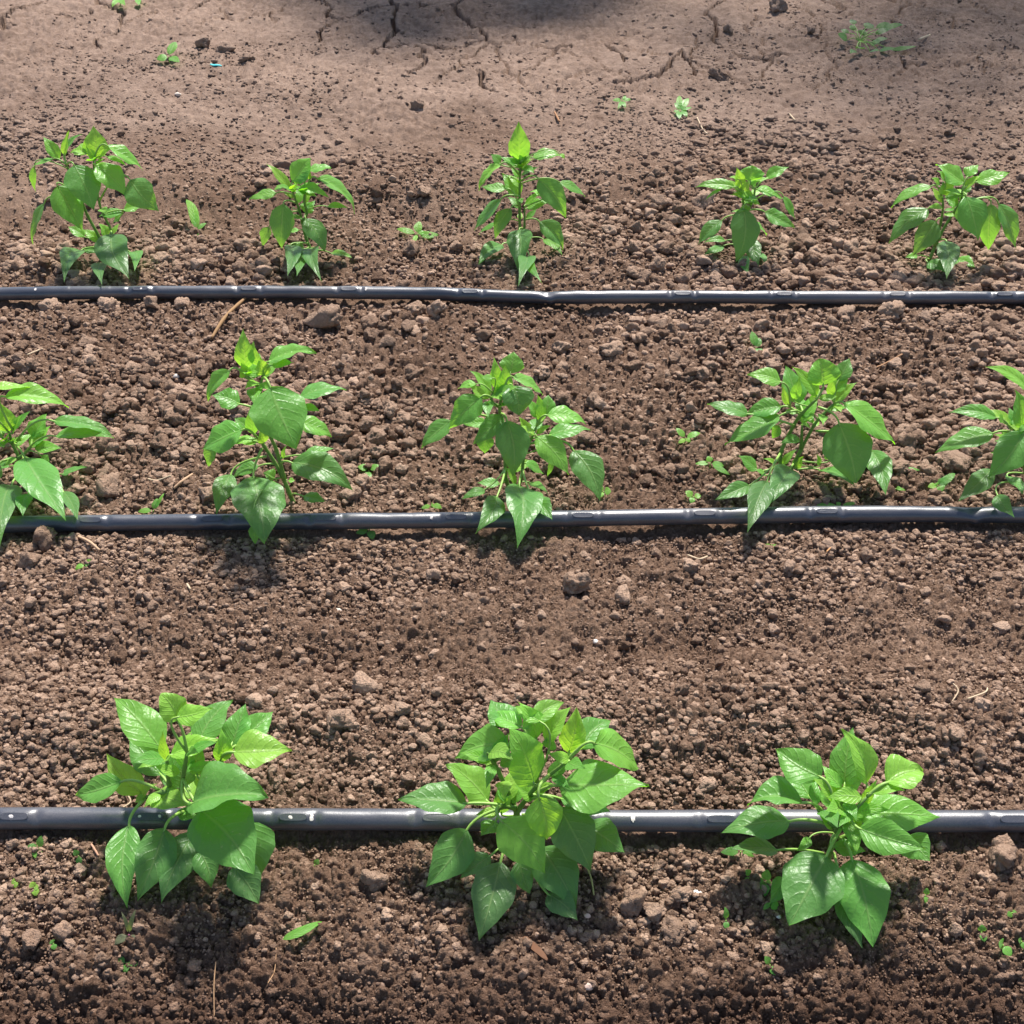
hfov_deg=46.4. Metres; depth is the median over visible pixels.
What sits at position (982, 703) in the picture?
soil clod
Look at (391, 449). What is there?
soil clod
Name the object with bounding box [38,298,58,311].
soil clod
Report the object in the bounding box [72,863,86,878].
soil clod
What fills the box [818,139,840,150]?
soil clod
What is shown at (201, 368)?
soil clod
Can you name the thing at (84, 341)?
soil clod
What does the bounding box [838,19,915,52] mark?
weed plant
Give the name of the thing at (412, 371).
soil clod
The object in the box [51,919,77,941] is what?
soil clod
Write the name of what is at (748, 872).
weed seedling
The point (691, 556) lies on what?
straw
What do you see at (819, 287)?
soil clod
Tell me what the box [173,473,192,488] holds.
straw
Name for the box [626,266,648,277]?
soil clod
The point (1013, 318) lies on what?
soil clod
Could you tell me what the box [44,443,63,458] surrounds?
soil clod
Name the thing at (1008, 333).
soil clod
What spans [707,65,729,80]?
soil clod
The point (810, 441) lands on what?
soil clod
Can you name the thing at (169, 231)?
soil clod
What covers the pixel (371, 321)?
soil clod
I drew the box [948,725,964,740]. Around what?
soil clod
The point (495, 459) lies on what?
soil clod
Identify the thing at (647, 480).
soil clod
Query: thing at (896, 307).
soil clod
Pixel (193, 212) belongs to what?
weed seedling
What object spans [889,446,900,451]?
soil clod
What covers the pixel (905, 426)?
soil clod
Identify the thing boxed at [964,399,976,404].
soil clod
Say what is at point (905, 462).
soil clod
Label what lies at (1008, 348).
soil clod
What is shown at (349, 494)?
soil clod
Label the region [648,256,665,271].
soil clod
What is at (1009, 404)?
soil clod
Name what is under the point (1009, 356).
soil clod
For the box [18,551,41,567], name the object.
soil clod
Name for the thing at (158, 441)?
soil clod
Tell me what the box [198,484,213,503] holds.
soil clod
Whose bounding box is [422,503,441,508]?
weed seedling
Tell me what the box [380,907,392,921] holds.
soil clod
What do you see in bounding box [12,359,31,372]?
soil clod
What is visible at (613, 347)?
soil clod
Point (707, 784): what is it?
soil clod
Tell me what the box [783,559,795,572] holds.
soil clod
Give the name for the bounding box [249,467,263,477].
soil clod
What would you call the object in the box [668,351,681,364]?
soil clod
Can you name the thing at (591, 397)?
soil clod
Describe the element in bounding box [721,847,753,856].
weed seedling
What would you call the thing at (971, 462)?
soil clod
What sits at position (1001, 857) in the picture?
soil clod
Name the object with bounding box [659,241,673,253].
soil clod
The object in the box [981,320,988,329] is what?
soil clod
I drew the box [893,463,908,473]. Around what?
soil clod
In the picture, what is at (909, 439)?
soil clod
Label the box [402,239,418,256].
soil clod
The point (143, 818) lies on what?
drip tube
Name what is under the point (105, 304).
soil clod
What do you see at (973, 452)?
soil clod
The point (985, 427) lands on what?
soil clod
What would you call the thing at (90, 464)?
soil clod
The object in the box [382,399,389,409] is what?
soil clod
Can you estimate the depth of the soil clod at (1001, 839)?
1.11 m
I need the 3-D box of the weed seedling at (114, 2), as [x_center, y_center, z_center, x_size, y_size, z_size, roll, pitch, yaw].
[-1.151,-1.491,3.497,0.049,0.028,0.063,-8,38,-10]
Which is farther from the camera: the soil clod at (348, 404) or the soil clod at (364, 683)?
the soil clod at (348, 404)
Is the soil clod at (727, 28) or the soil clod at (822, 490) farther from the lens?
the soil clod at (727, 28)
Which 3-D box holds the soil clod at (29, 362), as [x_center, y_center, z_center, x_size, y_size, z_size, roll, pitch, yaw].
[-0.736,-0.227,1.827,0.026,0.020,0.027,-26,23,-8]
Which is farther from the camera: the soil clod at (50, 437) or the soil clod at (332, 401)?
the soil clod at (332, 401)
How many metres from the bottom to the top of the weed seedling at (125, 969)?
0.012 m
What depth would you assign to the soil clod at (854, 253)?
2.16 m
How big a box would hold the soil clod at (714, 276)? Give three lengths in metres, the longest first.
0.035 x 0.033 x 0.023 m
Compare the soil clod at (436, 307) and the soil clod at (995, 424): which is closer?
the soil clod at (995, 424)
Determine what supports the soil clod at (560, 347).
on the ground
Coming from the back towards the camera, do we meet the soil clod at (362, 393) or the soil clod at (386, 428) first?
the soil clod at (362, 393)
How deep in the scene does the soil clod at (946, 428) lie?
1.68 m
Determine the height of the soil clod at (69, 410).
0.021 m
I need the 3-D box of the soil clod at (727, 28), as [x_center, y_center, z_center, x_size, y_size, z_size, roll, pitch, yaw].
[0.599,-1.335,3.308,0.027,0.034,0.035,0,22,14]
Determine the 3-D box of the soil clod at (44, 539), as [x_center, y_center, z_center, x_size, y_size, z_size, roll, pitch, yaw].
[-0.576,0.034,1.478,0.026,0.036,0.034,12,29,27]
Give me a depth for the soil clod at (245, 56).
3.06 m
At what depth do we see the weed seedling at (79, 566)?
1.44 m
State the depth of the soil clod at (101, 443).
1.65 m
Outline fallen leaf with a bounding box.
[283,921,321,939]
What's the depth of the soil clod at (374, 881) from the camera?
1.08 m
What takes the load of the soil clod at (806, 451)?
on the ground
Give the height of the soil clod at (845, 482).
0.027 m
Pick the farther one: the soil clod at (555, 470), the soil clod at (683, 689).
the soil clod at (555, 470)
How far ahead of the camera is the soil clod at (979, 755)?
1.19 m
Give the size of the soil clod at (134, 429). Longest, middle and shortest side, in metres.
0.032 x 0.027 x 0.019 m
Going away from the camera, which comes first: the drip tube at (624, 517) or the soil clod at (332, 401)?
the drip tube at (624, 517)
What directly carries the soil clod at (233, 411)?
on the ground
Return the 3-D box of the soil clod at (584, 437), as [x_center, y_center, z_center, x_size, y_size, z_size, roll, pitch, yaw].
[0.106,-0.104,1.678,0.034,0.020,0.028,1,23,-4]
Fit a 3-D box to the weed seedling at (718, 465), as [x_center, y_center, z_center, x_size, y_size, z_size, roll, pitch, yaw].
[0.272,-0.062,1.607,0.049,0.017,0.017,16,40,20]
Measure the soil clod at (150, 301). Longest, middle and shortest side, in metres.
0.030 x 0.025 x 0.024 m
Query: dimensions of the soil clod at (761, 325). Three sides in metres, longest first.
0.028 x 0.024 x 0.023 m
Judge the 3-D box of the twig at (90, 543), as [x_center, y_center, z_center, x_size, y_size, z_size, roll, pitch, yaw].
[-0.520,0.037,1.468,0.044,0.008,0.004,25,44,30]
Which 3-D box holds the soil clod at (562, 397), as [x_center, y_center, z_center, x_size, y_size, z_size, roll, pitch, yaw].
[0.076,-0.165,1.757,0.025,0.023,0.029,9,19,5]
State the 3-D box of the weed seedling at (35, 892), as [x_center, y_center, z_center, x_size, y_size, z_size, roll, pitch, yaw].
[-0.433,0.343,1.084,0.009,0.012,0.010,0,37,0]
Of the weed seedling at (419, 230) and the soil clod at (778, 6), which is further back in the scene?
the soil clod at (778, 6)
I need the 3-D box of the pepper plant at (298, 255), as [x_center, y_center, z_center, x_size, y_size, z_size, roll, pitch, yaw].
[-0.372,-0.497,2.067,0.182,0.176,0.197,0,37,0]
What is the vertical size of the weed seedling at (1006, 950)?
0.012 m
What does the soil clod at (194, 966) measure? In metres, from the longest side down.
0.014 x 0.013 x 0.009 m
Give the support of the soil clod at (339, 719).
on the ground
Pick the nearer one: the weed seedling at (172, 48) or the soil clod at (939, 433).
the soil clod at (939, 433)
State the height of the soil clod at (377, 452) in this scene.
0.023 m
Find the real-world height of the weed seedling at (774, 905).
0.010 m
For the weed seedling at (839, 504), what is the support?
on the ground
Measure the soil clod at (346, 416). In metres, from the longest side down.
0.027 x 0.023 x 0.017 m
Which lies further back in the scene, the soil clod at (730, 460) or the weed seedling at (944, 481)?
the soil clod at (730, 460)
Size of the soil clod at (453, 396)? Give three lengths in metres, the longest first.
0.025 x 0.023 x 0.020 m
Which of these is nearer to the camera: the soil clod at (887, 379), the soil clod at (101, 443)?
the soil clod at (101, 443)
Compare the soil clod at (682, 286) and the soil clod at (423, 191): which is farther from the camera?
the soil clod at (423, 191)
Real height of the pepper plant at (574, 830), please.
0.176 m
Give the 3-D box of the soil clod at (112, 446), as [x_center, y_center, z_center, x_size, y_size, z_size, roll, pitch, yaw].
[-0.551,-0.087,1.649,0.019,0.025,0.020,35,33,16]
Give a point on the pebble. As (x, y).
(588, 986)
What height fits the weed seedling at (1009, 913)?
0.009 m
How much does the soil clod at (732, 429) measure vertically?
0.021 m
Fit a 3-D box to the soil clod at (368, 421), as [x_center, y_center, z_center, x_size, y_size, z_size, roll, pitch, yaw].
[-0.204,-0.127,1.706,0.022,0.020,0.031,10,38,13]
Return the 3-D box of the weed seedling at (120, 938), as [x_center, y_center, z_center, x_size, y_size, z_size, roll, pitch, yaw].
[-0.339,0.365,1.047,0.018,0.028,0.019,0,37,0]
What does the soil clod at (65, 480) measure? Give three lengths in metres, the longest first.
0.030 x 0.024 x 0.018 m
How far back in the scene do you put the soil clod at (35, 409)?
1.71 m
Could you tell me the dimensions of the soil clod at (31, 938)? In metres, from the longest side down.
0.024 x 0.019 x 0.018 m
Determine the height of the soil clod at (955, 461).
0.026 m
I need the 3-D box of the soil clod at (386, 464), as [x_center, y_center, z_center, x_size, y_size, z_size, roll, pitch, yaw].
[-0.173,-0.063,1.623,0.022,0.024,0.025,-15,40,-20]
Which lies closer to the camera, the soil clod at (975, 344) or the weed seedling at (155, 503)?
the weed seedling at (155, 503)
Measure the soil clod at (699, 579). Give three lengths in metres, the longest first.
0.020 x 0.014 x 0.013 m
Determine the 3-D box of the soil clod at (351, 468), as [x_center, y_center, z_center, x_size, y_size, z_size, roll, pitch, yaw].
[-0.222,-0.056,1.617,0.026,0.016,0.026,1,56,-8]
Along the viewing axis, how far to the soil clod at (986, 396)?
1.76 m
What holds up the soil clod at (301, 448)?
on the ground
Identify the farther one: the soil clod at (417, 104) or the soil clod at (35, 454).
the soil clod at (417, 104)
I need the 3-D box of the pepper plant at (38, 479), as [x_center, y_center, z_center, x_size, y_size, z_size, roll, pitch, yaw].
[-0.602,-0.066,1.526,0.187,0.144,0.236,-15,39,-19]
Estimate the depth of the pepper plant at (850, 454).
1.53 m
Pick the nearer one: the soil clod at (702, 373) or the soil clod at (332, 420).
the soil clod at (332, 420)
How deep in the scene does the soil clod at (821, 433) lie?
1.67 m
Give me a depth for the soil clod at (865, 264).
2.10 m
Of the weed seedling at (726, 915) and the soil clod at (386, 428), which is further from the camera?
the soil clod at (386, 428)
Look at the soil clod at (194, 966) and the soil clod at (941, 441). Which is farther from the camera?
the soil clod at (941, 441)
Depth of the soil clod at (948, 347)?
1.87 m
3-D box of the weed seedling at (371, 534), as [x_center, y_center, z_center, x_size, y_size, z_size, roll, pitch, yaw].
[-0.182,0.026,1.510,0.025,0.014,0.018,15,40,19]
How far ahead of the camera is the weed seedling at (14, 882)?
1.09 m
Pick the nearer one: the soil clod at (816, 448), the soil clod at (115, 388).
the soil clod at (816, 448)
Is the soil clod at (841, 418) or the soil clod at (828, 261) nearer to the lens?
the soil clod at (841, 418)
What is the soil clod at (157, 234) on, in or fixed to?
on the ground
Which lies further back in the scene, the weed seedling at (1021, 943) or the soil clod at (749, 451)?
the soil clod at (749, 451)
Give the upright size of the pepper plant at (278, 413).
0.248 m
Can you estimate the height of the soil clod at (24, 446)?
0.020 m
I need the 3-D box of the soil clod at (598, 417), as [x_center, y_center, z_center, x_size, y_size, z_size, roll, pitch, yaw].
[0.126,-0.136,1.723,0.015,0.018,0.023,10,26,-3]
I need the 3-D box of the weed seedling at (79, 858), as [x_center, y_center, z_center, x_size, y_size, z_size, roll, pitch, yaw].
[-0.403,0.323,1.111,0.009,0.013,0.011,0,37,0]
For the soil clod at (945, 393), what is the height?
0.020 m
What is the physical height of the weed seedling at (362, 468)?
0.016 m
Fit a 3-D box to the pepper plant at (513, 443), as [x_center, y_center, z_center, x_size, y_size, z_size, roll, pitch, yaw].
[0.017,-0.078,1.501,0.206,0.203,0.189,-20,41,-25]
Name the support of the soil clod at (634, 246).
on the ground
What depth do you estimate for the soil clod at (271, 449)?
1.63 m
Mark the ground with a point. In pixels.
(591, 36)
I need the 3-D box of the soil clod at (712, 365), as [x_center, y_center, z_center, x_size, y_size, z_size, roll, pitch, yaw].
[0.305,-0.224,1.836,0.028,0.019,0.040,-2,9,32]
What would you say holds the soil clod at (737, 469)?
on the ground
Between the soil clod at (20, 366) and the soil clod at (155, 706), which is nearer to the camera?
the soil clod at (155, 706)
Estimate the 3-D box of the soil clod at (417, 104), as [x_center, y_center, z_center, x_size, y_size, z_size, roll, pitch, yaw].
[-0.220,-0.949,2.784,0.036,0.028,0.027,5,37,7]
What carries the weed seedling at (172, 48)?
on the ground
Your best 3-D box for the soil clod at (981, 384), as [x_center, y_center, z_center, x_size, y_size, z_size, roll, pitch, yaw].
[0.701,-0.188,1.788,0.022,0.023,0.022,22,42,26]
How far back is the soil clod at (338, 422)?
1.70 m
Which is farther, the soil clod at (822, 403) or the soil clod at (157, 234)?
the soil clod at (157, 234)
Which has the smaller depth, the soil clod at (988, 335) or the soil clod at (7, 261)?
the soil clod at (988, 335)
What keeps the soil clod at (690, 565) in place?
on the ground
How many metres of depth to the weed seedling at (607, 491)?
1.56 m
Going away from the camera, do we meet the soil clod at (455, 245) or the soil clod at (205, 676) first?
the soil clod at (205, 676)
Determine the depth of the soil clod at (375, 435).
1.67 m
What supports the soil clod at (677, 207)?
on the ground
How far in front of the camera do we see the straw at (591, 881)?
1.09 m
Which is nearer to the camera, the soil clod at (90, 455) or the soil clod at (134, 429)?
the soil clod at (90, 455)
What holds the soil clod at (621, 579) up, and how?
on the ground
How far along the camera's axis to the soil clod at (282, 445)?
1.65 m
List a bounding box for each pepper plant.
[0,381,112,543]
[29,126,158,283]
[76,692,291,906]
[203,330,352,543]
[249,158,354,281]
[398,699,648,939]
[421,352,604,547]
[474,122,584,285]
[695,166,794,271]
[707,358,894,531]
[722,728,939,946]
[889,163,1018,278]
[935,365,1023,516]
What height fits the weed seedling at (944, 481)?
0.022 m
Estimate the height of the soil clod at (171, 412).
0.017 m
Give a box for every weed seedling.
[11,878,17,887]
[28,836,43,857]
[29,882,38,895]
[49,940,56,949]
[73,850,81,862]
[75,559,90,569]
[112,0,124,6]
[114,910,135,944]
[118,956,137,971]
[138,494,163,512]
[157,42,178,62]
[186,199,205,234]
[356,529,375,539]
[358,464,378,476]
[397,221,438,240]
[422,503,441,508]
[601,487,610,496]
[613,96,630,108]
[674,96,691,118]
[676,428,699,442]
[685,490,700,502]
[696,456,729,474]
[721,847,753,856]
[723,907,728,928]
[745,869,750,878]
[750,332,762,350]
[760,869,770,895]
[763,901,778,909]
[764,956,775,975]
[817,502,854,505]
[923,888,929,903]
[928,473,954,490]
[978,925,986,941]
[999,938,1011,955]
[1007,910,1015,916]
[1018,937,1023,948]
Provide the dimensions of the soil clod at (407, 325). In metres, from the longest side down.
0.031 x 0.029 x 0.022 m
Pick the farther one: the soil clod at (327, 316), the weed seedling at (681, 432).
the soil clod at (327, 316)
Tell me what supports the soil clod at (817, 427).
on the ground
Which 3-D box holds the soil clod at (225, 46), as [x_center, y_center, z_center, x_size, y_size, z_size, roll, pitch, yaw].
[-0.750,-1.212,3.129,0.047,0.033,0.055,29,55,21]
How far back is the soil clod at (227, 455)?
1.62 m
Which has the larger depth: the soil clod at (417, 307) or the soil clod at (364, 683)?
the soil clod at (417, 307)
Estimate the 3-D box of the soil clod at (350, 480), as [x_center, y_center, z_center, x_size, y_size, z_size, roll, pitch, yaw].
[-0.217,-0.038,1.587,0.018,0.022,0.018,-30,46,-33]
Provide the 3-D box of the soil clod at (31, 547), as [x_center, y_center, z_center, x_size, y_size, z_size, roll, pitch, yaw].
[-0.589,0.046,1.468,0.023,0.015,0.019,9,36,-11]
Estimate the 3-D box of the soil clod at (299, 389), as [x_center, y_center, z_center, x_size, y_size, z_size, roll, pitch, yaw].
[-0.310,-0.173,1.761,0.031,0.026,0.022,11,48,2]
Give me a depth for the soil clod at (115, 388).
1.76 m
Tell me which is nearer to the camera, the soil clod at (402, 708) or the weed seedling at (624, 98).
the soil clod at (402, 708)
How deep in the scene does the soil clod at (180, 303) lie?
1.99 m
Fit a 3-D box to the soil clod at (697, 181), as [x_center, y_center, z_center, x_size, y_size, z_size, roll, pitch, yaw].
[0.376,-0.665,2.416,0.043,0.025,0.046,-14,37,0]
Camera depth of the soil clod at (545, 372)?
1.81 m
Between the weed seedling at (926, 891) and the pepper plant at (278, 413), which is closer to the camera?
the weed seedling at (926, 891)
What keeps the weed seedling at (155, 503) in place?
on the ground
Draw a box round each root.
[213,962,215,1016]
[949,683,958,704]
[967,687,987,698]
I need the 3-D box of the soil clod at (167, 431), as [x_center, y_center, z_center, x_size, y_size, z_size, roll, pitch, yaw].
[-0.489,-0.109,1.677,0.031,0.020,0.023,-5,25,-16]
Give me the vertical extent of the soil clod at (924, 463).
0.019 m
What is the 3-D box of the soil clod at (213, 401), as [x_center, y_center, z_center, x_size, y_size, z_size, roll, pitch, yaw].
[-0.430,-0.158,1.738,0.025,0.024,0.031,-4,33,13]
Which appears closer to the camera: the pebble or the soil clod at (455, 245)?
the pebble
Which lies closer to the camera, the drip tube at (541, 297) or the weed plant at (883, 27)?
the drip tube at (541, 297)
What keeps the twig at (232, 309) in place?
on the ground
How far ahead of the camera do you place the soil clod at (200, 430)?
1.67 m
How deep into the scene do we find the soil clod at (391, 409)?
1.72 m
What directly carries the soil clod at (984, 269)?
on the ground
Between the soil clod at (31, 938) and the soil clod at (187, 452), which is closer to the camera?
the soil clod at (31, 938)
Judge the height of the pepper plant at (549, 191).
0.240 m
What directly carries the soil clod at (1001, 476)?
on the ground
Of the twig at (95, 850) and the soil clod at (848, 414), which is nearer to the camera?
the twig at (95, 850)
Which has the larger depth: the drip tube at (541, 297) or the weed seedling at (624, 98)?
the weed seedling at (624, 98)
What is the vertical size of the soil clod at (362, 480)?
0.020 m
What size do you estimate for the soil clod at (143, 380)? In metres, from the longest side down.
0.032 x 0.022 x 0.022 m
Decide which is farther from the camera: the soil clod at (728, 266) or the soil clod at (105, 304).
the soil clod at (728, 266)
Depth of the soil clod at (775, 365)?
1.82 m
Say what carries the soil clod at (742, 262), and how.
on the ground
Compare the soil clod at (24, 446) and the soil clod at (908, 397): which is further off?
the soil clod at (908, 397)
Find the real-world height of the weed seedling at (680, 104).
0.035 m
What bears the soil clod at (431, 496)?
on the ground
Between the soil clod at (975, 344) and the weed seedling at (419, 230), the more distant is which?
the weed seedling at (419, 230)
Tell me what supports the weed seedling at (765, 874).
on the ground
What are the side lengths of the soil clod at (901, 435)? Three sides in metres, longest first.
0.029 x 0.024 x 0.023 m
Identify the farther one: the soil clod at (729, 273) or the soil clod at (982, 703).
the soil clod at (729, 273)
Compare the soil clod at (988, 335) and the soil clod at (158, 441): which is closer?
the soil clod at (158, 441)
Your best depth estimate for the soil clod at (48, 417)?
1.70 m
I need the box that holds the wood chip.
[522,936,547,961]
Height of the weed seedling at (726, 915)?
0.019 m
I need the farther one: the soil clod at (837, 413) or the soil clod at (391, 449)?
the soil clod at (837, 413)
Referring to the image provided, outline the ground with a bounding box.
[0,0,1023,1023]
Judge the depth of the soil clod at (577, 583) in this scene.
1.41 m
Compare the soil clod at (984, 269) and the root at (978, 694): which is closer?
the root at (978, 694)
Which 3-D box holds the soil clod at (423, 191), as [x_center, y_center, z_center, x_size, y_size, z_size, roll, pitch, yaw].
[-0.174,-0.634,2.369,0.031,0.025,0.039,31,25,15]
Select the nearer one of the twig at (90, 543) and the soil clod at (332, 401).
the twig at (90, 543)
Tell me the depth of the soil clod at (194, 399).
1.73 m
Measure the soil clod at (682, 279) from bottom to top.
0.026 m
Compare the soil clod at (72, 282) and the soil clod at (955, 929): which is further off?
the soil clod at (72, 282)
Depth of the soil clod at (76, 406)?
1.72 m
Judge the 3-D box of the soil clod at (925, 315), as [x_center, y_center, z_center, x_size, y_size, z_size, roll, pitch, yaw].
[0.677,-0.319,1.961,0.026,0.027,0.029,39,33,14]
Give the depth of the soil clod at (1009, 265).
2.08 m
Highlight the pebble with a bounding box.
[584,983,592,990]
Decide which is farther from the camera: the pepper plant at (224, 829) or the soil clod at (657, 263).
the soil clod at (657, 263)
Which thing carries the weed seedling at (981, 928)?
on the ground
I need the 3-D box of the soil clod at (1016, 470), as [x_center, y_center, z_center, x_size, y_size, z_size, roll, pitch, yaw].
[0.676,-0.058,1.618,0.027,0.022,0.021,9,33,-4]
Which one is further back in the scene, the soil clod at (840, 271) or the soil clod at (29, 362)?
the soil clod at (840, 271)
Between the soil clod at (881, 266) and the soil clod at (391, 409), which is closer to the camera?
the soil clod at (391, 409)
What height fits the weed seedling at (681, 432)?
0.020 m
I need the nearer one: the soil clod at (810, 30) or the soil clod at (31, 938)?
the soil clod at (31, 938)
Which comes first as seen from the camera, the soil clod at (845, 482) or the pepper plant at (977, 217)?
the soil clod at (845, 482)
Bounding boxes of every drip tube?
[0,285,1023,304]
[0,807,1023,831]
[4,506,1023,532]
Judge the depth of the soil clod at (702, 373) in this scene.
1.81 m
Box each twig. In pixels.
[77,535,100,550]
[91,843,98,856]
[210,297,246,338]
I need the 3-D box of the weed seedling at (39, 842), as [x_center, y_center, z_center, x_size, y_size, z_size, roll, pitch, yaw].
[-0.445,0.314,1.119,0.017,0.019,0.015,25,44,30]
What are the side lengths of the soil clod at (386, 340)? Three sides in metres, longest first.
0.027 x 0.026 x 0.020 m
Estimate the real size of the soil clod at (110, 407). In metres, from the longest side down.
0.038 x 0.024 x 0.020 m
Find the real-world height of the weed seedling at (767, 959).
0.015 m
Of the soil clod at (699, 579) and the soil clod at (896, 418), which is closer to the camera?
the soil clod at (699, 579)
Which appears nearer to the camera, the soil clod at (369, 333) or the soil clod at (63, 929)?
the soil clod at (63, 929)
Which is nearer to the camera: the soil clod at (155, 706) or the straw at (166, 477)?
the soil clod at (155, 706)
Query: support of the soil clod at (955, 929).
on the ground
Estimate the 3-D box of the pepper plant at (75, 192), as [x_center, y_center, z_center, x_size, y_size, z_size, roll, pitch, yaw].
[-0.730,-0.507,2.033,0.239,0.236,0.197,0,37,0]
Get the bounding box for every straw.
[148,475,170,480]
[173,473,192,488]
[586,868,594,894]
[687,554,707,559]
[863,354,902,371]
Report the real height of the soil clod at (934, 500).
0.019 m
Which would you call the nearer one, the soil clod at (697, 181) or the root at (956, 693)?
the root at (956, 693)
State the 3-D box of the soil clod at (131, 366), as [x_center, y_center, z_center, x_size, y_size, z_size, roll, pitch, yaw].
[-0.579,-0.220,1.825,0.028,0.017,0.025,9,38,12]
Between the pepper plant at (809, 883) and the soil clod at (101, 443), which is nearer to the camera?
the pepper plant at (809, 883)
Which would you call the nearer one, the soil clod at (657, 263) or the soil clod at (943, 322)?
the soil clod at (943, 322)
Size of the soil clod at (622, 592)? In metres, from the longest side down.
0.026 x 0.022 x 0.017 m
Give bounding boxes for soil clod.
[2,259,14,266]
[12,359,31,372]
[18,442,34,456]
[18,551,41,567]
[21,928,41,950]
[22,402,41,414]
[22,542,38,552]
[25,357,38,369]
[32,525,57,551]
[33,450,43,457]
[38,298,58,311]
[43,429,53,440]
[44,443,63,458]
[46,416,53,423]
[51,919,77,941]
[55,263,69,273]
[59,470,72,486]
[64,401,81,413]
[66,276,81,285]
[69,400,80,409]
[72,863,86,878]
[77,336,97,348]
[78,458,96,474]
[85,453,96,459]
[95,435,118,454]
[95,472,122,498]
[96,463,112,479]
[97,297,120,312]
[102,400,118,413]
[105,383,121,396]
[105,442,119,453]
[125,361,141,372]
[126,424,148,434]
[134,411,148,424]
[138,374,153,388]
[139,352,156,362]
[143,296,158,308]
[145,351,161,365]
[149,433,168,449]
[151,231,167,241]
[152,699,158,711]
[154,427,173,436]
[157,401,172,411]
[160,226,176,237]
[163,406,181,422]
[174,297,189,309]
[176,390,188,401]
[179,446,196,458]
[183,350,196,362]
[185,427,205,439]
[186,393,201,405]
[187,959,202,971]
[194,359,208,379]
[195,36,210,47]
[196,418,213,428]
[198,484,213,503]
[198,671,213,683]
[203,377,209,385]
[208,396,218,407]
[215,40,235,52]
[220,450,234,461]
[229,405,239,415]
[238,52,253,62]
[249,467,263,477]
[264,445,280,459]
[278,442,289,449]
[291,443,305,456]
[295,386,304,393]
[300,431,310,439]
[303,303,343,328]
[326,709,356,731]
[327,397,336,406]
[329,412,345,423]
[332,424,353,441]
[334,419,354,428]
[336,394,352,410]
[338,410,351,420]
[339,484,361,502]
[343,463,356,476]
[344,476,354,487]
[352,671,379,695]
[355,388,370,398]
[355,473,368,490]
[359,415,376,428]
[359,869,388,892]
[363,315,378,328]
[363,327,378,340]
[365,427,386,444]
[369,446,387,458]
[372,363,386,374]
[374,425,389,432]
[379,334,394,346]
[379,456,392,472]
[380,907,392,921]
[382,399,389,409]
[384,401,397,418]
[385,444,399,455]
[394,701,412,716]
[396,410,410,422]
[401,319,418,331]
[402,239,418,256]
[405,300,426,315]
[405,364,420,380]
[410,99,423,110]
[417,185,430,196]
[426,299,446,317]
[427,493,441,500]
[448,391,460,401]
[449,240,462,251]
[483,453,502,465]
[538,364,550,379]
[543,460,561,473]
[550,340,571,353]
[555,391,570,405]
[562,571,591,594]
[576,431,598,443]
[586,392,602,407]
[594,412,603,422]
[599,340,624,356]
[614,223,621,233]
[614,584,630,602]
[615,574,631,585]
[619,888,645,916]
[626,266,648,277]
[629,240,640,253]
[637,473,654,487]
[642,902,666,923]
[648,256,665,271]
[659,220,675,231]
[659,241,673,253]
[660,914,685,945]
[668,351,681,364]
[672,200,684,213]
[672,885,691,902]
[674,273,689,284]
[675,682,689,695]
[676,283,688,289]
[683,558,698,572]
[690,176,706,189]
[691,189,715,209]
[694,366,708,379]
[694,574,704,585]
[698,777,716,791]
[704,360,720,370]
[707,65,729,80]
[709,271,726,283]
[718,456,734,466]
[720,267,738,278]
[723,24,732,33]
[724,265,736,269]
[728,424,738,434]
[728,463,745,475]
[735,440,751,444]
[736,258,746,270]
[740,446,756,457]
[754,319,769,332]
[766,359,781,373]
[769,0,787,12]
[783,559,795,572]
[791,442,810,458]
[807,26,814,33]
[807,424,822,431]
[807,438,815,444]
[810,443,822,455]
[814,283,831,290]
[814,484,830,496]
[816,427,829,435]
[817,399,826,409]
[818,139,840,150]
[818,255,835,267]
[827,414,846,426]
[828,411,846,417]
[833,266,847,276]
[837,305,855,318]
[838,477,853,484]
[841,408,854,420]
[849,248,864,258]
[857,261,872,270]
[871,262,885,272]
[877,300,904,315]
[879,375,893,383]
[887,412,902,425]
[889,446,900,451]
[892,459,910,467]
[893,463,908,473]
[894,428,908,433]
[897,432,905,443]
[897,432,917,448]
[898,423,909,429]
[902,394,918,401]
[915,404,926,418]
[917,310,931,323]
[917,459,929,473]
[926,495,942,505]
[931,429,949,438]
[934,344,956,353]
[937,317,954,327]
[937,389,953,399]
[937,438,948,448]
[939,424,951,433]
[941,450,969,473]
[947,922,963,938]
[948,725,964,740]
[959,447,982,457]
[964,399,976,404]
[968,339,982,351]
[969,456,973,466]
[970,331,983,340]
[970,746,988,766]
[971,425,992,431]
[973,377,987,390]
[973,696,991,712]
[979,265,994,274]
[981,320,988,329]
[982,391,1000,400]
[983,328,1002,341]
[985,421,1001,430]
[986,460,1009,479]
[988,844,1016,872]
[989,244,999,251]
[991,833,1014,846]
[999,260,1022,272]
[999,344,1015,355]
[1000,328,1016,340]
[1000,351,1017,363]
[1003,337,1017,347]
[1006,401,1014,408]
[1008,313,1022,323]
[1008,468,1019,475]
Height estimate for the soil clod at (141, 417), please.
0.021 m
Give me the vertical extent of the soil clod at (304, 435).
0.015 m
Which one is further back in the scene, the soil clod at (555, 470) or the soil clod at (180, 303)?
the soil clod at (180, 303)
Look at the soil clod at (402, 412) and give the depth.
1.72 m
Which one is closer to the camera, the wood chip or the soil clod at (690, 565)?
the wood chip
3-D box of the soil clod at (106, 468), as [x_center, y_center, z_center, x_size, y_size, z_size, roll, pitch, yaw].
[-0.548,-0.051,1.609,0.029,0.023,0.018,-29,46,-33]
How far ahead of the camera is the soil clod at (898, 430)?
1.67 m

